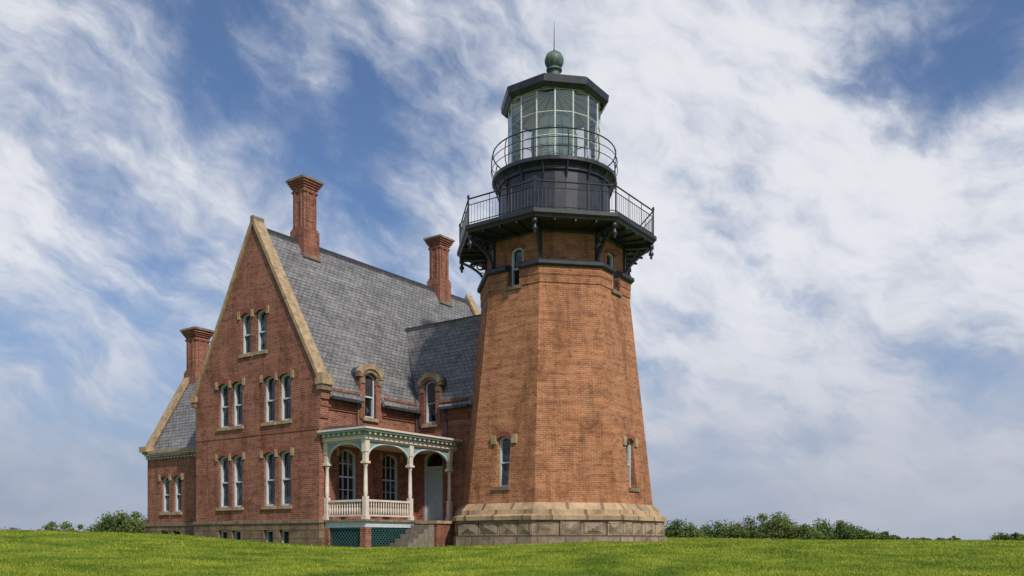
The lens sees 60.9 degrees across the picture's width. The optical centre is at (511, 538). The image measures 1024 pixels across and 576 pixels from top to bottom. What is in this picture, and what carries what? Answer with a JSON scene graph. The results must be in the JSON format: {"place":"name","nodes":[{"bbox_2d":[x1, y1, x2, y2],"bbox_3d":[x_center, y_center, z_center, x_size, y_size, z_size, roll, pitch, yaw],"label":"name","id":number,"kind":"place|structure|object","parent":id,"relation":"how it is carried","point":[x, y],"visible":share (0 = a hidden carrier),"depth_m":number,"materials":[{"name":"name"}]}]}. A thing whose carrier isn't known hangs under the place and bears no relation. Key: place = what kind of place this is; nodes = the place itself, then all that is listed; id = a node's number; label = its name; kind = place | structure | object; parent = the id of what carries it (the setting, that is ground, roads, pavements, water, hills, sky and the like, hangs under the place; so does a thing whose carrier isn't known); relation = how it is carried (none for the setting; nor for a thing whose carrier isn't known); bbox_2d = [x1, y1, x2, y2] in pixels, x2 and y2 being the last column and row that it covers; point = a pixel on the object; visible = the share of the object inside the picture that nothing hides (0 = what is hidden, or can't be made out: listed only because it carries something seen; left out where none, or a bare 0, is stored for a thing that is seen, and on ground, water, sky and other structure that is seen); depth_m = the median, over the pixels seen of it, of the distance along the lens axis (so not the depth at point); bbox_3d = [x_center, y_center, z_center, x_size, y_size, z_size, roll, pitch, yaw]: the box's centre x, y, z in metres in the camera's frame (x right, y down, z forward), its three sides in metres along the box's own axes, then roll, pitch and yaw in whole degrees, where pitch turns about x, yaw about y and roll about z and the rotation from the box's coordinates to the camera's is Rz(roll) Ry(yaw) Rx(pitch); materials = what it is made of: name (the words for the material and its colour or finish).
{"place":"outdoors","nodes":[
{"label":"outdoors","id":0,"kind":"place"},
{"bbox_2d":[146,526,193,534],"bbox_3d":[-14.238,0.200,43.177,5.410,1.600,5.120,0,0,36],"label":"wing foundation","id":1,"kind":"object","parent":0,"point":[186,530],"visible":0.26,"depth_m":41.46,"materials":[{"name":"brown stone"}]},
{"bbox_2d":[153,383,188,446],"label":"wing parapet","id":2,"kind":"structure","parent":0,"point":[170,416],"depth_m":43.27,"materials":[{"name":"beige stone"}]},
{"bbox_2d":[197,227,473,407],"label":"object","id":3,"kind":"object","parent":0,"point":[255,284],"visible":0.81,"depth_m":36.37,"materials":[{"name":"brown brick"}]},
{"bbox_2d":[0,528,1023,575],"bbox_3d":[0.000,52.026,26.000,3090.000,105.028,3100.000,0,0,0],"label":"ground","id":4,"kind":"structure","parent":0,"point":[410,561],"depth_m":23.12,"materials":[{"name":"green plant"}]},
{"bbox_2d":[29,521,92,531],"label":"bush","id":5,"kind":"object","parent":4,"relation":"on","point":[49,526],"visible":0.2,"depth_m":84.86,"materials":[{"name":"green plant"}]},
{"bbox_2d":[86,510,147,532],"bbox_3d":[-27.496,-1.169,62.133,5.513,1.915,2.922,0,0,0],"label":"bush","id":6,"kind":"object","parent":4,"relation":"on","point":[123,524],"visible":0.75,"depth_m":61.48,"materials":[{"name":"green plant"}]},
{"bbox_2d":[148,456,195,522],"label":"wing walls","id":7,"kind":"structure","parent":4,"relation":"on","point":[186,466],"depth_m":41.47,"materials":[{"name":"brown brick"}]},
{"bbox_2d":[194,523,324,545],"bbox_3d":[-6.518,0.190,42.354,8.120,1.620,14.770,0,0,36],"label":"stone foundation","id":8,"kind":"object","parent":4,"relation":"on","point":[307,533],"visible":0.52,"depth_m":35.57,"materials":[{"name":"brown stone"}]},
{"bbox_2d":[142,387,468,525],"bbox_3d":[-7.453,-3.292,43.024,16.700,5.375,14.850,0,0,36],"label":"brick and stone courses","id":9,"kind":"object","parent":8,"relation":"on","point":[324,405],"visible":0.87,"depth_m":37.04,"materials":[{"name":"beige stone"}]},
{"bbox_2d":[196,309,415,524],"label":"walls","id":10,"kind":"structure","parent":8,"relation":"on","point":[308,469],"depth_m":36.26,"materials":[{"name":"red brick"}]},
{"bbox_2d":[158,304,442,542],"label":"windows","id":11,"kind":"structure","parent":10,"relation":"attached to","point":[433,484],"depth_m":36.96,"materials":[{"name":"paint"}]},
{"bbox_2d":[139,215,480,452],"bbox_3d":[-8.641,-8.831,43.874,13.820,9.278,14.890,0,0,36],"label":"gable coping","id":12,"kind":"object","parent":10,"relation":"on","point":[324,379],"visible":0.5,"depth_m":36.12,"materials":[{"name":"beige stone"}]},
{"bbox_2d":[148,232,479,458],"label":"slate roof","id":13,"kind":"structure","parent":10,"relation":"attached to","point":[355,314],"depth_m":38.90,"materials":[{"name":"grey stone"}]},
{"bbox_2d":[180,174,454,383],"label":"chimneys","id":14,"kind":"object","parent":13,"relation":"on","point":[305,189],"visible":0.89,"depth_m":43.95,"materials":[{"name":"red brick"}]},
{"bbox_2d":[351,364,383,422],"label":"dormer side roof","id":15,"kind":"structure","parent":13,"relation":"on","point":[365,369],"depth_m":36.28,"materials":[{"name":"stone"}]},
{"bbox_2d":[357,373,380,420],"bbox_3d":[-6.100,-6.025,36.453,0.550,2.150,1.200,0,0,36],"label":"dormer side front","id":16,"kind":"object","parent":13,"relation":"on","point":[377,390],"visible":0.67,"depth_m":36.56,"materials":[{"name":"red brick"}]},
{"bbox_2d":[266,228,480,402],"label":"roof ridges","id":17,"kind":"object","parent":13,"relation":"on","point":[353,260],"visible":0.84,"depth_m":40.40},
{"bbox_2d":[417,372,446,427],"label":"dormer link roof","id":18,"kind":"structure","parent":13,"relation":"on","point":[438,379],"depth_m":38.21,"materials":[{"name":"stone"}]},
{"bbox_2d":[317,425,462,547],"bbox_3d":[-4.480,-1.775,35.281,3.570,5.350,5.760,0,0,36],"label":"porch","id":19,"kind":"object","parent":4,"relation":"on","point":[367,531],"visible":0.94,"depth_m":34.05,"materials":[{"name":"paint"}]},
{"bbox_2d":[416,406,471,520],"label":"link walls","id":20,"kind":"structure","parent":4,"relation":"on","point":[458,428],"depth_m":37.47,"materials":[{"name":"brown brick"}]},
{"bbox_2d":[419,380,442,426],"bbox_3d":[-3.443,-6.025,38.370,1.200,2.150,0.550,0,0,36],"label":"dormer link front","id":21,"kind":"object","parent":20,"relation":"attached to","point":[422,405],"visible":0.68,"depth_m":38.35,"materials":[{"name":"red brick"}]},
{"bbox_2d":[449,36,666,545],"bbox_3d":[1.763,-10.410,36.469,8.610,22.420,8.611,0,0,36],"label":"lighthouse","id":22,"kind":"object","parent":4,"relation":"on","point":[556,250],"visible":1,"depth_m":33.77,"materials":[{"name":"orange brick"}]},
{"bbox_2d":[491,243,639,491],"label":"tower windows","id":23,"kind":"structure","parent":22,"relation":"in","point":[517,254],"depth_m":34.07,"materials":[{"name":"paint"}]},
{"bbox_2d":[664,519,706,537],"bbox_3d":[11.853,-0.624,62.038,4.104,1.686,2.634,0,0,0],"label":"bush","id":24,"kind":"object","parent":4,"relation":"on","point":[690,531],"visible":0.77,"depth_m":61.55,"materials":[{"name":"green plant"}]},
{"bbox_2d":[699,520,741,537],"bbox_3d":[15.471,-0.588,63.948,5.027,1.776,3.255,0,0,0],"label":"bush","id":25,"kind":"object","parent":4,"relation":"on","point":[711,533],"visible":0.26,"depth_m":63.53,"materials":[{"name":"green plant"}]},
{"bbox_2d":[722,527,753,538],"bbox_3d":[16.292,-0.347,60.969,3.337,1.165,1.935,0,0,0],"label":"bush","id":26,"kind":"object","parent":4,"relation":"on","point":[726,536],"visible":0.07,"depth_m":60.73,"materials":[{"name":"green plant"}]},
{"bbox_2d":[723,511,821,539],"bbox_3d":[17.865,-0.839,59.953,6.556,2.130,3.433,0,0,0],"label":"bush","id":27,"kind":"object","parent":4,"relation":"on","point":[779,527],"visible":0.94,"depth_m":59.34,"materials":[{"name":"green plant"}]},
{"bbox_2d":[809,527,828,539],"bbox_3d":[20.335,-0.338,60.984,3.679,1.048,1.911,0,0,0],"label":"bush","id":28,"kind":"object","parent":4,"relation":"on","point":[823,536],"visible":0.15,"depth_m":60.63,"materials":[{"name":"green plant"}]},
{"bbox_2d":[810,518,863,539],"bbox_3d":[22.899,-0.642,62.851,5.357,1.782,3.239,0,0,0],"label":"bush","id":29,"kind":"object","parent":4,"relation":"on","point":[823,527],"visible":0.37,"depth_m":62.55,"materials":[{"name":"green plant"}]},
{"bbox_2d":[834,526,885,539],"bbox_3d":[24.798,-0.350,62.014,3.511,1.124,1.989,0,0,0],"label":"bush","id":30,"kind":"object","parent":4,"relation":"on","point":[848,534],"visible":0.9,"depth_m":61.67,"materials":[{"name":"green plant"}]},
{"bbox_2d":[878,531,900,539],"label":"bush","id":31,"kind":"object","parent":4,"relation":"on","point":[890,536],"visible":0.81,"depth_m":61.66,"materials":[{"name":"green plant"}]},
{"bbox_2d":[901,537,932,539],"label":"bush","id":32,"kind":"object","parent":4,"relation":"on","point":[922,538],"visible":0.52,"depth_m":63.84,"materials":[{"name":"green plant"}]},
{"bbox_2d":[935,536,960,539],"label":"bush","id":33,"kind":"object","parent":4,"relation":"on","point":[953,537],"visible":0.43,"depth_m":65.88,"materials":[{"name":"green plant"}]},
{"bbox_2d":[989,532,1023,540],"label":"bush","id":34,"kind":"object","parent":4,"relation":"on","point":[1013,537],"visible":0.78,"depth_m":65.64,"materials":[{"name":"green plant"}]},
{"bbox_2d":[0,0,1023,539],"label":"sky","id":35,"kind":"structure","parent":0,"point":[827,309],"materials":[{"name":"blue"}]}
]}

